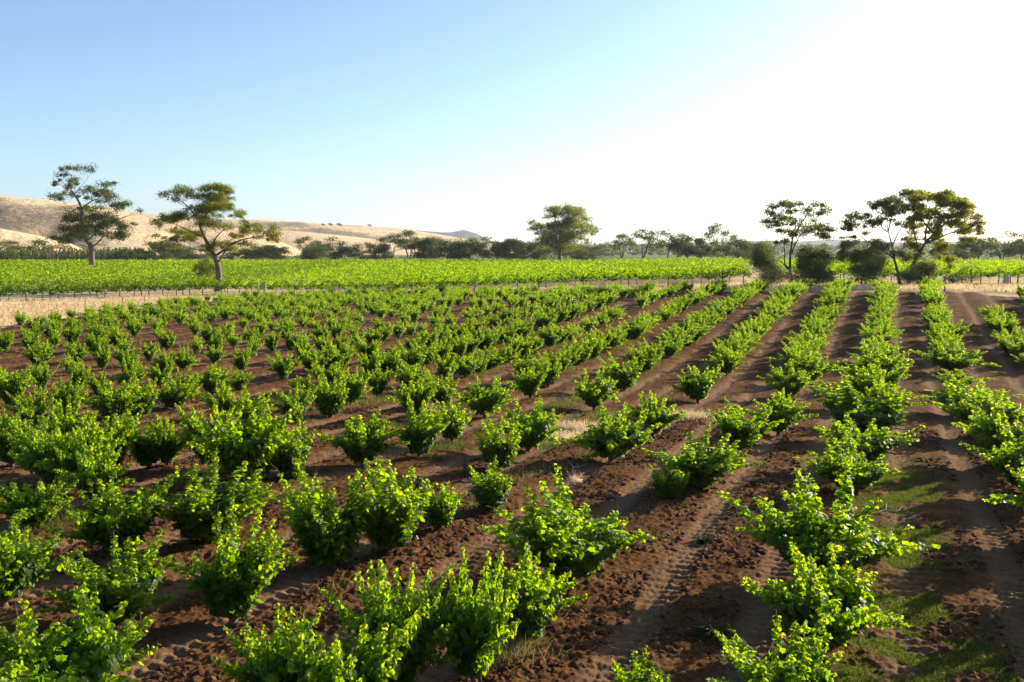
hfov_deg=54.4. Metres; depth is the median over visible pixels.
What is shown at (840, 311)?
grapevine
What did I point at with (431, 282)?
trellised vine
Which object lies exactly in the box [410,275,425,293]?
trellised vine
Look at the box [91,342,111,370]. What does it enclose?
grapevine
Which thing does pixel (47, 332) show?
grapevine
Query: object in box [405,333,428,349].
grapevine
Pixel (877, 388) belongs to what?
grapevine
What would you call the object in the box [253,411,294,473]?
grapevine
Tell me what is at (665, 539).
leaf litter
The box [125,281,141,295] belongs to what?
trellised vine
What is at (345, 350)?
grapevine
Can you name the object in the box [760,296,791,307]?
grapevine
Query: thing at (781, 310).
grapevine
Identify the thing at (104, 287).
trellised vine
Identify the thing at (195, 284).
trellised vine
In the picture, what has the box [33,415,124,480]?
grapevine
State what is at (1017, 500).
grapevine
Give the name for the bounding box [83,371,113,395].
grapevine
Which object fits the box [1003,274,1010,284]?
irrigation stand
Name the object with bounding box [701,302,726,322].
grapevine
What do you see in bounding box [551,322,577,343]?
grapevine
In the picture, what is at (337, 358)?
grapevine
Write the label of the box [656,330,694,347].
grapevine
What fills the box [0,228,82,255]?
hills
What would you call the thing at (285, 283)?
trellised vine
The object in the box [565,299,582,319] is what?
grapevine
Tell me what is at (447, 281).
trellised vine
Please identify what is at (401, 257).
scrub belt
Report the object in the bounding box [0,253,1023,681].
ground
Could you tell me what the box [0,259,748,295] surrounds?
vineyard rows
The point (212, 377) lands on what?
grapevine
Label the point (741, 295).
grapevine
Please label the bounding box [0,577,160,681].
grapevine
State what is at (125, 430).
grapevine
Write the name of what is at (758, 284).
grapevine
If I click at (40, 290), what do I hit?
trellised vine
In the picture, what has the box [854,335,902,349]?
grapevine
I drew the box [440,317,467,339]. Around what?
grapevine
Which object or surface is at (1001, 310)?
grapevine
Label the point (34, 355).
grapevine
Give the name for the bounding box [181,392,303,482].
grapevine
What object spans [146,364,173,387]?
grapevine
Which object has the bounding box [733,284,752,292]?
grapevine
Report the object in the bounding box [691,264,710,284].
trellised vine
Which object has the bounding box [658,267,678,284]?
trellised vine
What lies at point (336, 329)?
grapevine
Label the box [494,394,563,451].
grapevine
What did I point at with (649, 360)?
grapevine
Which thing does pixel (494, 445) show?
grapevine
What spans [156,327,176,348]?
grapevine
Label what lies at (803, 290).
grapevine
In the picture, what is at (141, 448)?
grapevine
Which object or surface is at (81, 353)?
grapevine
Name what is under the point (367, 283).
trellised vine
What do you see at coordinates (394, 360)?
grapevine
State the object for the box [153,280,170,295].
trellised vine
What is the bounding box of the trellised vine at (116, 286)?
[111,278,128,296]
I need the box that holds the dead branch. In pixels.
[878,503,907,512]
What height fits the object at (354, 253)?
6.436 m
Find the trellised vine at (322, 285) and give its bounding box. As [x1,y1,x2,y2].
[319,277,333,290]
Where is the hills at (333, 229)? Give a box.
[194,220,490,252]
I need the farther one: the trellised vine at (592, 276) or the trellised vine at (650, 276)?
the trellised vine at (592, 276)
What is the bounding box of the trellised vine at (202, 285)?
[195,278,210,294]
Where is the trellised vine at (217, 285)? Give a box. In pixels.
[208,278,223,292]
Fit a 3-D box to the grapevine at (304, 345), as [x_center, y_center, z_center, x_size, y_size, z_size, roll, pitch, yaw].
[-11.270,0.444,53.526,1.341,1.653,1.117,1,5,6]
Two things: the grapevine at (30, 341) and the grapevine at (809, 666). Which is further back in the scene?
the grapevine at (30, 341)
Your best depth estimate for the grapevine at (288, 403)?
32.52 m
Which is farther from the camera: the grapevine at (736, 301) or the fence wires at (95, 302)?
the fence wires at (95, 302)
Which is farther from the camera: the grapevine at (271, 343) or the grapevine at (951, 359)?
the grapevine at (271, 343)
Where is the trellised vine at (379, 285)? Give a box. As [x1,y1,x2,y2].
[370,279,386,290]
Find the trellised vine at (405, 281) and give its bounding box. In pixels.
[397,277,412,288]
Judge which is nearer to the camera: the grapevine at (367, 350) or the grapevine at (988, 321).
the grapevine at (367, 350)
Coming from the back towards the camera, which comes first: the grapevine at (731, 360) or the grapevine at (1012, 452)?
the grapevine at (731, 360)
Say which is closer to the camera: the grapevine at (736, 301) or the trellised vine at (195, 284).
the grapevine at (736, 301)
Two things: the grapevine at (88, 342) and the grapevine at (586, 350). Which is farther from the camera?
the grapevine at (88, 342)
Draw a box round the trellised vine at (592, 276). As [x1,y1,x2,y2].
[581,269,598,286]
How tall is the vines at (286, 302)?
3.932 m
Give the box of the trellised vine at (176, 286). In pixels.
[167,280,183,296]
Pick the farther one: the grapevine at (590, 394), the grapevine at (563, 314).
the grapevine at (563, 314)
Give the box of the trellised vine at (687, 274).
[675,266,694,279]
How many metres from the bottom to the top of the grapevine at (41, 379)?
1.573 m
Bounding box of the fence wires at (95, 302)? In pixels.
[27,292,189,315]
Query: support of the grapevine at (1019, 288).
on the ground at (178, 631)
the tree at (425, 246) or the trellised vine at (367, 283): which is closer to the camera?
the trellised vine at (367, 283)
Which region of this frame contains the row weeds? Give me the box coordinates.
[0,332,826,648]
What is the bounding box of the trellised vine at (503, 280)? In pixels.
[494,273,510,284]
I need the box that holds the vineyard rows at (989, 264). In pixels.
[746,257,1023,277]
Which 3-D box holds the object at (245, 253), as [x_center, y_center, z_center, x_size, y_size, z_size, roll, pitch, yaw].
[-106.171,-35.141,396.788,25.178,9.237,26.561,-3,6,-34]
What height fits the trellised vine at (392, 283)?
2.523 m
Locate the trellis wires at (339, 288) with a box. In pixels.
[7,272,748,298]
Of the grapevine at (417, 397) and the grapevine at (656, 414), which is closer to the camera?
the grapevine at (656, 414)
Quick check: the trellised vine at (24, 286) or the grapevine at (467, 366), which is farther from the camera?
the trellised vine at (24, 286)
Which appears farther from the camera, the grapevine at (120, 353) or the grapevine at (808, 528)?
the grapevine at (120, 353)
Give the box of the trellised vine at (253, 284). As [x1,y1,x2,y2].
[243,277,257,290]
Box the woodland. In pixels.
[520,241,1015,254]
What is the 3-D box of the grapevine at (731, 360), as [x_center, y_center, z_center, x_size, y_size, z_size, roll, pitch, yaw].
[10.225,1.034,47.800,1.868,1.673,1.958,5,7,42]
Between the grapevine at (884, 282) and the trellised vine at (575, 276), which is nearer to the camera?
the grapevine at (884, 282)
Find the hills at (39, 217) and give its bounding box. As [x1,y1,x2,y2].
[0,195,301,255]
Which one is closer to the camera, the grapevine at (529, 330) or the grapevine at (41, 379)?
the grapevine at (41, 379)
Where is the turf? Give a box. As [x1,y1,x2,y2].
[832,453,1023,681]
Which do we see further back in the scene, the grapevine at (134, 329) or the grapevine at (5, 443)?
the grapevine at (134, 329)
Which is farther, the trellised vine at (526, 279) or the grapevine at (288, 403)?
the trellised vine at (526, 279)
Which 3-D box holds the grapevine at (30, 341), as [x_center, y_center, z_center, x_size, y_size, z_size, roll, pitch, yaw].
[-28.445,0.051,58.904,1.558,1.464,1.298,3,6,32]
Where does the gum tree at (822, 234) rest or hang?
on the ground at (178, 631)
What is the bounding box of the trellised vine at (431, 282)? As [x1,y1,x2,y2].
[424,275,438,287]
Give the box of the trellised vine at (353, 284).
[343,278,360,288]
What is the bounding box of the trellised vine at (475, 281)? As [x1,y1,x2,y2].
[465,274,481,292]
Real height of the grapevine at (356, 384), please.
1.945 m
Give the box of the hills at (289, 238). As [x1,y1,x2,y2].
[234,227,420,254]
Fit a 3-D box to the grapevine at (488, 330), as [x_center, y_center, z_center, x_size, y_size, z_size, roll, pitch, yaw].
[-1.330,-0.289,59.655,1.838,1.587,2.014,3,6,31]
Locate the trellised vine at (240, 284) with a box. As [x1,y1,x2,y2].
[231,278,247,292]
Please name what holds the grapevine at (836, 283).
on the ground at (178, 631)
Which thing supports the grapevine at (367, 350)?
on the ground at (178, 631)
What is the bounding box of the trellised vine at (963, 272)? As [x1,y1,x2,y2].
[952,266,972,282]
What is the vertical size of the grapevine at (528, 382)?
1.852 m
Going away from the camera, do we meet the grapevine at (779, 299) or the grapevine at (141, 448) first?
the grapevine at (141, 448)
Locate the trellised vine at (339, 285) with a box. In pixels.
[331,278,346,291]
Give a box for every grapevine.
[0,331,12,339]
[0,331,14,353]
[0,367,22,380]
[0,367,33,406]
[0,385,60,427]
[0,406,65,465]
[0,480,78,527]
[0,513,100,606]
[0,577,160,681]
[6,422,89,488]
[7,414,60,473]
[17,326,45,337]
[17,330,42,348]
[20,339,54,365]
[25,361,59,390]
[28,397,99,440]
[31,458,184,555]
[33,371,98,415]
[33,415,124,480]
[34,319,59,339]
[34,528,179,624]
[53,439,136,504]
[63,316,83,329]
[65,341,90,361]
[67,322,82,343]
[67,357,90,385]
[72,408,144,468]
[78,377,146,423]
[83,327,109,346]
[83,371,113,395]
[85,333,112,357]
[86,314,103,328]
[86,319,107,339]
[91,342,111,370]
[102,323,128,346]
[107,356,147,386]
[110,346,146,363]
[111,406,170,467]
[113,350,146,371]
[120,369,159,416]
[121,445,291,540]
[123,317,143,337]
[139,341,157,362]
[141,417,188,464]
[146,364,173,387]
[148,345,178,370]
[151,485,300,626]
[153,373,208,409]
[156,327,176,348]
[167,366,202,393]
[169,343,198,369]
[171,398,243,466]
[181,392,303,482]
[184,362,241,394]
[197,381,243,413]
[200,322,221,341]
[204,329,231,350]
[204,342,225,362]
[211,600,324,681]
[228,343,254,371]
[228,367,255,389]
[229,384,273,428]
[239,325,265,342]
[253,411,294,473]
[260,328,282,352]
[262,409,316,477]
[265,350,302,379]
[269,383,318,423]
[273,317,297,338]
[273,613,408,681]
[276,452,375,569]
[283,328,302,349]
[286,374,322,394]
[291,335,314,358]
[294,344,340,370]
[305,360,349,386]
[308,365,350,416]
[308,408,413,466]
[309,323,331,340]
[310,332,335,351]
[312,341,348,368]
[318,559,467,681]
[328,320,347,339]
[328,340,358,365]
[332,331,352,349]
[332,363,372,403]
[345,452,437,550]
[353,338,382,360]
[356,348,385,376]
[359,326,382,343]
[364,364,391,395]
[368,345,402,374]
[374,324,393,341]
[383,338,429,367]
[386,372,443,416]
[387,389,450,456]
[388,360,429,388]
[404,338,438,365]
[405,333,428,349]
[408,537,523,681]
[413,367,459,404]
[415,325,440,345]
[419,478,466,528]
[421,364,438,384]
[425,338,454,359]
[428,399,478,441]
[431,352,458,379]
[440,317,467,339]
[441,330,467,357]
[448,541,586,644]
[450,374,517,417]
[454,351,488,377]
[456,326,481,352]
[461,318,480,334]
[466,315,488,333]
[469,345,513,367]
[469,456,513,510]
[471,326,499,349]
[472,352,489,371]
[474,323,506,345]
[474,411,522,471]
[477,463,660,579]
[491,320,516,342]
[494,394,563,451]
[496,316,530,337]
[497,307,518,324]
[497,340,522,363]
[501,330,540,357]
[504,361,551,398]
[509,348,546,377]
[511,314,535,334]
[516,329,545,354]
[531,310,559,327]
[531,351,562,386]
[533,295,554,310]
[534,306,558,325]
[537,321,565,347]
[541,349,575,370]
[550,303,571,321]
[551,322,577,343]
[558,342,582,366]
[559,285,581,302]
[561,399,661,461]
[563,335,593,363]
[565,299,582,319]
[572,366,620,409]
[580,331,604,358]
[581,329,612,349]
[587,291,609,308]
[593,326,628,350]
[597,305,622,322]
[597,349,644,390]
[604,321,626,344]
[610,639,673,681]
[615,344,663,370]
[620,317,649,338]
[622,388,688,436]
[628,310,654,332]
[637,336,665,361]
[637,420,764,488]
[650,339,683,356]
[650,454,691,497]
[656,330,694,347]
[661,324,696,341]
[666,360,727,402]
[671,293,694,311]
[673,319,705,334]
[675,310,717,325]
[680,320,709,344]
[683,317,713,331]
[693,305,725,320]
[694,311,722,326]
[698,281,721,298]
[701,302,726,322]
[701,346,748,374]
[706,396,784,449]
[706,610,843,681]
[708,300,733,311]
[710,341,755,359]
[711,277,727,293]
[711,293,735,315]
[713,330,750,353]
[713,460,940,582]
[715,295,744,309]
[715,332,752,353]
[727,331,763,351]
[730,285,755,301]
[730,286,754,302]
[730,289,750,307]
[730,317,770,339]
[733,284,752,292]
[733,322,762,339]
[735,387,822,435]
[735,537,924,651]
[736,315,761,328]
[741,279,765,292]
[747,312,776,324]
[748,311,772,334]
[753,303,780,323]
[755,365,815,396]
[757,299,791,319]
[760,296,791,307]
[762,346,811,365]
[763,298,786,314]
[766,286,794,300]
[768,295,794,308]
[770,292,796,304]
[772,282,802,297]
[772,346,847,381]
[779,336,820,357]
[779,341,816,361]
[783,333,825,350]
[789,283,807,297]
[790,325,825,348]
[790,329,829,348]
[793,430,900,490]
[799,319,832,338]
[801,314,834,329]
[801,323,835,337]
[803,373,911,433]
[810,306,839,323]
[812,294,845,308]
[814,412,924,462]
[815,303,850,319]
[817,290,850,308]
[819,287,851,295]
[820,287,843,299]
[821,280,844,289]
[828,359,913,397]
[830,277,854,287]
[834,338,911,381]
[847,341,898,362]
[853,375,921,409]
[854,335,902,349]
[857,324,893,338]
[858,324,904,342]
[860,314,897,330]
[860,336,901,353]
[861,310,903,324]
[861,317,902,338]
[863,301,894,315]
[865,292,897,304]
[866,277,887,287]
[868,285,893,300]
[869,307,895,317]
[872,283,900,294]
[873,282,902,291]
[874,282,897,290]
[912,372,1023,405]
[913,341,1008,370]
[917,280,940,291]
[920,293,946,305]
[920,306,953,324]
[922,276,944,285]
[922,303,946,315]
[922,321,955,340]
[923,378,1023,425]
[925,331,961,348]
[926,368,995,386]
[928,316,960,333]
[928,335,959,352]
[931,318,975,336]
[931,328,963,343]
[948,398,1023,454]
[950,419,1023,490]
[971,456,1023,509]
[975,302,1013,319]
[981,304,1012,320]
[983,309,1016,332]
[991,316,1020,334]
[991,326,1020,336]
[992,327,1019,342]
[997,328,1023,353]
[1001,337,1023,363]
[1005,334,1022,355]
[1010,353,1023,364]
[1015,285,1023,297]
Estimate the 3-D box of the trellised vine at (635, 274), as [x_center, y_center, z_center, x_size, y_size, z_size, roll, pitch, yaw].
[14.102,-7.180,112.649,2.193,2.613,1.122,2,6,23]
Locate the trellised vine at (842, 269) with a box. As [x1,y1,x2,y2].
[832,262,848,277]
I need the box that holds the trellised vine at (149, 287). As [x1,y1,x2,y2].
[140,278,156,296]
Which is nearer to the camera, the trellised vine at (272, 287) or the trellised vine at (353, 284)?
the trellised vine at (353, 284)
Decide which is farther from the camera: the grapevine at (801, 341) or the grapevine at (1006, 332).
the grapevine at (1006, 332)
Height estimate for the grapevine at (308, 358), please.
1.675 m
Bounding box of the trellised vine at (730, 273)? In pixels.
[722,265,737,282]
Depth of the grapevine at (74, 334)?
62.02 m
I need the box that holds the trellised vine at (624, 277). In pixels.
[611,267,629,284]
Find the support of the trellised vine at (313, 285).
on the ground at (178, 631)
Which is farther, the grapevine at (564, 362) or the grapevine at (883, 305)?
the grapevine at (883, 305)
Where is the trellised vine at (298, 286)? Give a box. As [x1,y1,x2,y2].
[293,279,308,291]
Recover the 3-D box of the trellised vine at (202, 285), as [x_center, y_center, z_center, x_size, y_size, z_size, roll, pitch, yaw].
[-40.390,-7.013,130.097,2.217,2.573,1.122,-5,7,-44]
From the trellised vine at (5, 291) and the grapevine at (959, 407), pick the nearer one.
the grapevine at (959, 407)
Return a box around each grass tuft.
[453,627,567,670]
[534,437,574,450]
[547,428,587,440]
[554,416,598,432]
[566,408,624,419]
[567,469,584,481]
[669,407,716,422]
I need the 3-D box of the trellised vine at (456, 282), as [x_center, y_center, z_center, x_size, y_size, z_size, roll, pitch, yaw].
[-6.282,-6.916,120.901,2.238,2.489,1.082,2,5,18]
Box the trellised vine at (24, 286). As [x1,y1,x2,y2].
[15,282,35,300]
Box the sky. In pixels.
[0,0,1023,243]
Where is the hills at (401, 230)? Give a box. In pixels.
[328,224,512,252]
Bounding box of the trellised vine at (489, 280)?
[480,273,495,286]
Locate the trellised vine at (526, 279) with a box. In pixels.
[524,271,540,284]
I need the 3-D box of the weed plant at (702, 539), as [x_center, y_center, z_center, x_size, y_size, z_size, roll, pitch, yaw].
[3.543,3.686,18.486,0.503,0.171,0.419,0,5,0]
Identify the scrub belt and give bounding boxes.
[158,255,572,260]
[674,255,1019,260]
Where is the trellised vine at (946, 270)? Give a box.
[935,266,954,281]
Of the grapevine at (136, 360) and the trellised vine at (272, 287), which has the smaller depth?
the grapevine at (136, 360)
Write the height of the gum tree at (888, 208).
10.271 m
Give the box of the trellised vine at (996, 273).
[988,263,1010,281]
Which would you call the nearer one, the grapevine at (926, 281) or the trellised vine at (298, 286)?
the grapevine at (926, 281)
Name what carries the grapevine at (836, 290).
on the ground at (178, 631)
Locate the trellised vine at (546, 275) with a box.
[537,271,554,287]
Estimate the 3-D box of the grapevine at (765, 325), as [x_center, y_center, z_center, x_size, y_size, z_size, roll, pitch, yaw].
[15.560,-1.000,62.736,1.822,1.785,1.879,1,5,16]
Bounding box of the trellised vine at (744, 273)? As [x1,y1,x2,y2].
[735,263,752,281]
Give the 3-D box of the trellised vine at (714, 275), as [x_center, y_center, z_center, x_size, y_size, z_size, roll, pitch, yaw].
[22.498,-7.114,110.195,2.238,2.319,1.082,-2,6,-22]
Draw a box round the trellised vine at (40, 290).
[34,280,52,300]
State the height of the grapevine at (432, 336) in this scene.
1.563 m
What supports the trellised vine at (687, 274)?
on the ground at (178, 631)
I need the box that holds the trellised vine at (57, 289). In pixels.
[50,283,67,300]
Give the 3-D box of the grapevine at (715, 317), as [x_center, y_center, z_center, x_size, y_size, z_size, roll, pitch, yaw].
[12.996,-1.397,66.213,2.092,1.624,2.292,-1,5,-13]
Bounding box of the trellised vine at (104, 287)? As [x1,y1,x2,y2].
[97,280,114,296]
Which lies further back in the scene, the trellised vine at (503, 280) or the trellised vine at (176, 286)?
the trellised vine at (176, 286)
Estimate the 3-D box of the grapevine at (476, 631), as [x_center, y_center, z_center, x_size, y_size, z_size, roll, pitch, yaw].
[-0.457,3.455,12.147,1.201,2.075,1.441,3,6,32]
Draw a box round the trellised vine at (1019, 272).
[1008,265,1023,276]
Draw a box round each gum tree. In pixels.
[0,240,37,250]
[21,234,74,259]
[44,162,143,265]
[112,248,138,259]
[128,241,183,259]
[149,180,288,290]
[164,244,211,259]
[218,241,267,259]
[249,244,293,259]
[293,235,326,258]
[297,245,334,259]
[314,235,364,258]
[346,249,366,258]
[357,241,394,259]
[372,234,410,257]
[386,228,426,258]
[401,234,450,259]
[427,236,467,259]
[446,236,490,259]
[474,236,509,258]
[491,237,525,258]
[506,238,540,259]
[524,201,602,259]
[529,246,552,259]
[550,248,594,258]
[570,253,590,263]
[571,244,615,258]
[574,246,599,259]
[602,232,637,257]
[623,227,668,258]
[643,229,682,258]
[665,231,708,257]
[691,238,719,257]
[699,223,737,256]
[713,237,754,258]
[756,197,838,282]
[837,191,907,284]
[889,186,988,283]
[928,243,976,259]
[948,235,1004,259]
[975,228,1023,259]
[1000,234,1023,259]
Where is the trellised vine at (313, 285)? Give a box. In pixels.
[306,279,321,291]
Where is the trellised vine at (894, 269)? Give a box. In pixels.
[882,265,900,281]
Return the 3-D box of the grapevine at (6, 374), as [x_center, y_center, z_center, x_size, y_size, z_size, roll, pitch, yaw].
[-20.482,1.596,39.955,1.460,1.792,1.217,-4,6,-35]
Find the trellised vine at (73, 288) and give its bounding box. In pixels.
[65,281,83,298]
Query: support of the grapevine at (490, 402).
on the ground at (178, 631)
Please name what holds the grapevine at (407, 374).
on the ground at (178, 631)
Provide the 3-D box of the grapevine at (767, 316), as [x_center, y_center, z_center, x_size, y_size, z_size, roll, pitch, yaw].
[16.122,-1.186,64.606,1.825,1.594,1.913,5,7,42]
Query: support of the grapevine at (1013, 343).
on the ground at (178, 631)
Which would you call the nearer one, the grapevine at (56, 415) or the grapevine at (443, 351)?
the grapevine at (56, 415)
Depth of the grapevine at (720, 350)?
50.81 m
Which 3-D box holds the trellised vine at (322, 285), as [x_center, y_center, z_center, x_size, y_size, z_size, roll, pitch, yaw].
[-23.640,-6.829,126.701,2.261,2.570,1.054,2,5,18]
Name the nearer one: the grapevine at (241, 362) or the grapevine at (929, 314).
the grapevine at (241, 362)
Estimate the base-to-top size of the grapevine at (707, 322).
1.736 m
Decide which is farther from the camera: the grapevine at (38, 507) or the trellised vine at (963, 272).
the trellised vine at (963, 272)
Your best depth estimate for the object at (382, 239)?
397.47 m
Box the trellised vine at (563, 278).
[552,270,569,283]
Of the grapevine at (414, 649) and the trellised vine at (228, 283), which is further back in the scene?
the trellised vine at (228, 283)
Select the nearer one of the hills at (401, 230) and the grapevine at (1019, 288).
the grapevine at (1019, 288)
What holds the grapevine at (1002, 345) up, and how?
on the ground at (178, 631)
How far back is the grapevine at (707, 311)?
68.04 m
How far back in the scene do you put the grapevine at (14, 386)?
37.17 m
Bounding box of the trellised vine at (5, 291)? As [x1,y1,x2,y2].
[0,283,19,300]
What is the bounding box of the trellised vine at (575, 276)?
[566,269,582,286]
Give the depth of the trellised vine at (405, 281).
123.03 m
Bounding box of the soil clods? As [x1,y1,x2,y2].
[0,389,1023,681]
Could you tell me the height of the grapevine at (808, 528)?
2.142 m
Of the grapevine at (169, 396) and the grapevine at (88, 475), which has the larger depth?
the grapevine at (169, 396)
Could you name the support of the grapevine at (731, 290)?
on the ground at (178, 631)
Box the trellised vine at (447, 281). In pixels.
[438,273,455,287]
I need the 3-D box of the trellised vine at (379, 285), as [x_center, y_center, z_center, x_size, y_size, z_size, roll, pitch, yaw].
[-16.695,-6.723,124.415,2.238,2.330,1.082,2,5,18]
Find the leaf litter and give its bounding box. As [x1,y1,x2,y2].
[51,373,1012,681]
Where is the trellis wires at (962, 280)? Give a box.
[872,279,985,280]
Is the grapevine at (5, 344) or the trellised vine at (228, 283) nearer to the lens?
the grapevine at (5, 344)
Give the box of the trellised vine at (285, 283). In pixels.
[280,279,295,295]
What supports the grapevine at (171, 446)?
on the ground at (178, 631)
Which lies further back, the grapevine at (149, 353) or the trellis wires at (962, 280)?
the trellis wires at (962, 280)
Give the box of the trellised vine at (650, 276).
[642,268,661,282]
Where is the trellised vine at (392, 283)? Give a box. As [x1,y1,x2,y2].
[383,277,398,288]
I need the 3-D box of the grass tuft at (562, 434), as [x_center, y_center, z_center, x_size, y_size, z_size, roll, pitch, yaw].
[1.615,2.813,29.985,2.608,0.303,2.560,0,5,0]
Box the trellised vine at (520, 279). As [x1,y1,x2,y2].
[508,271,525,288]
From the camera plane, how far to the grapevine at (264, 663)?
11.25 m
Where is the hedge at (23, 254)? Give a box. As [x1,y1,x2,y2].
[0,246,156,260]
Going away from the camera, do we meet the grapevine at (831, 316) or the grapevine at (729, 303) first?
the grapevine at (831, 316)
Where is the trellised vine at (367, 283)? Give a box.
[356,276,372,294]
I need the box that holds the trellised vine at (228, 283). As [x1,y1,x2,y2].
[220,277,234,292]
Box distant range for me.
[417,230,1009,252]
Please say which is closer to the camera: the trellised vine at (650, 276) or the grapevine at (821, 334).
the grapevine at (821, 334)
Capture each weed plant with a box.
[687,616,737,642]
[691,534,715,544]
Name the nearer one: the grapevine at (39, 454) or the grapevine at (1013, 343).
the grapevine at (39, 454)
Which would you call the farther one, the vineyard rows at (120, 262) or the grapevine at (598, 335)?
the vineyard rows at (120, 262)
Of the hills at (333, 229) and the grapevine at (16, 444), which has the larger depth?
the hills at (333, 229)
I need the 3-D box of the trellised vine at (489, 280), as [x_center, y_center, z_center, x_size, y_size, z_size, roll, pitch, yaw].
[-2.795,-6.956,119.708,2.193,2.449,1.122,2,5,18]
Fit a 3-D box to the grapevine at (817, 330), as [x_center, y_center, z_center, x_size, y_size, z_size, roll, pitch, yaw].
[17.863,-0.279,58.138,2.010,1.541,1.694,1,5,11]
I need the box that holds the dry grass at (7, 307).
[0,277,1023,325]
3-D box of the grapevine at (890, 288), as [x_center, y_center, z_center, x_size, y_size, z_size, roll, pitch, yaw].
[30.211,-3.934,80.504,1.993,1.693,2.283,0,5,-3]
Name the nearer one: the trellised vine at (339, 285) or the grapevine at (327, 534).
the grapevine at (327, 534)
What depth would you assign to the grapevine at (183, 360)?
49.68 m
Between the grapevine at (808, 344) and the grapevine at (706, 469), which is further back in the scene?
the grapevine at (808, 344)
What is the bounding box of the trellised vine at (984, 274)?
[970,264,990,282]
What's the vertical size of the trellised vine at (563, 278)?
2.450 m
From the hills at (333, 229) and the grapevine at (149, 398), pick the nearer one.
the grapevine at (149, 398)
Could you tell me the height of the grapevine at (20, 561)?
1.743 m
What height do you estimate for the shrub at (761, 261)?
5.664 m
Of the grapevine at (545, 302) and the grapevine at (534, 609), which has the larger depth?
the grapevine at (545, 302)
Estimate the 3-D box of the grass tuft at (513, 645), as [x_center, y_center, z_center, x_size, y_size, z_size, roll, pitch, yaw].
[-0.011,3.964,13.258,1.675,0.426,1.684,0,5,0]
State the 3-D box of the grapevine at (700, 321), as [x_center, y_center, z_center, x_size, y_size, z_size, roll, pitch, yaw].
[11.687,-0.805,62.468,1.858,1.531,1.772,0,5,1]
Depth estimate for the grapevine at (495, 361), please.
49.75 m
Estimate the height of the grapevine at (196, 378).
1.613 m
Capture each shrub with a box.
[192,257,215,287]
[742,237,793,284]
[785,245,840,286]
[833,235,906,284]
[889,257,948,284]
[941,272,963,282]
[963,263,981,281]
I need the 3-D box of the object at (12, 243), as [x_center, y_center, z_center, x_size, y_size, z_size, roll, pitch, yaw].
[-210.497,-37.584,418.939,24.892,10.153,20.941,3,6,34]
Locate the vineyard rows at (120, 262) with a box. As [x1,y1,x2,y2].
[0,256,743,267]
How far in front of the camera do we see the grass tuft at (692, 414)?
34.67 m
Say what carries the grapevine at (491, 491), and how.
on the ground at (178, 631)
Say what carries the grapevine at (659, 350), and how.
on the ground at (178, 631)
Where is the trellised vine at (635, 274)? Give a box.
[627,266,645,285]
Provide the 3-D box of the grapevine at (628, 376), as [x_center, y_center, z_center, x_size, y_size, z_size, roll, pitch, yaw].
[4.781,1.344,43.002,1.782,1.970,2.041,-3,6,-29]
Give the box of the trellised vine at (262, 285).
[256,279,270,292]
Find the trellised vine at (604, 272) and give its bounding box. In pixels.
[598,267,612,283]
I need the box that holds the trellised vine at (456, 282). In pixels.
[451,274,469,285]
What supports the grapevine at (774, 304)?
on the ground at (178, 631)
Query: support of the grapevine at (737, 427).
on the ground at (178, 631)
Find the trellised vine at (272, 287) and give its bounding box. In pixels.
[268,279,282,289]
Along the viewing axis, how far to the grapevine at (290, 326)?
64.60 m
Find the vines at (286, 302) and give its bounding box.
[12,275,1023,476]
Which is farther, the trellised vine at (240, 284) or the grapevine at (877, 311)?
the trellised vine at (240, 284)
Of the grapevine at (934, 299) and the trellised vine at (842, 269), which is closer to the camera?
the grapevine at (934, 299)
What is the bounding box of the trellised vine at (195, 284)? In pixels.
[181,278,197,293]
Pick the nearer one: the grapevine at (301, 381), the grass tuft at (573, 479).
the grass tuft at (573, 479)
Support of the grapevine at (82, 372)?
on the ground at (178, 631)
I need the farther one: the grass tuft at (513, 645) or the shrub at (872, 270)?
the shrub at (872, 270)
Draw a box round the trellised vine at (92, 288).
[80,281,99,298]
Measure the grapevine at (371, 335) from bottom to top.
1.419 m
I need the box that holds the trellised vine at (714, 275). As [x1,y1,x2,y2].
[708,266,724,279]
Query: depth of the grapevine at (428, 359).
50.66 m
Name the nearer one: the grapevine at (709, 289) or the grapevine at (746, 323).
the grapevine at (746, 323)
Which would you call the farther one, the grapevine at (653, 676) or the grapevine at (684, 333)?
the grapevine at (684, 333)
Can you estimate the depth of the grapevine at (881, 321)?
60.37 m

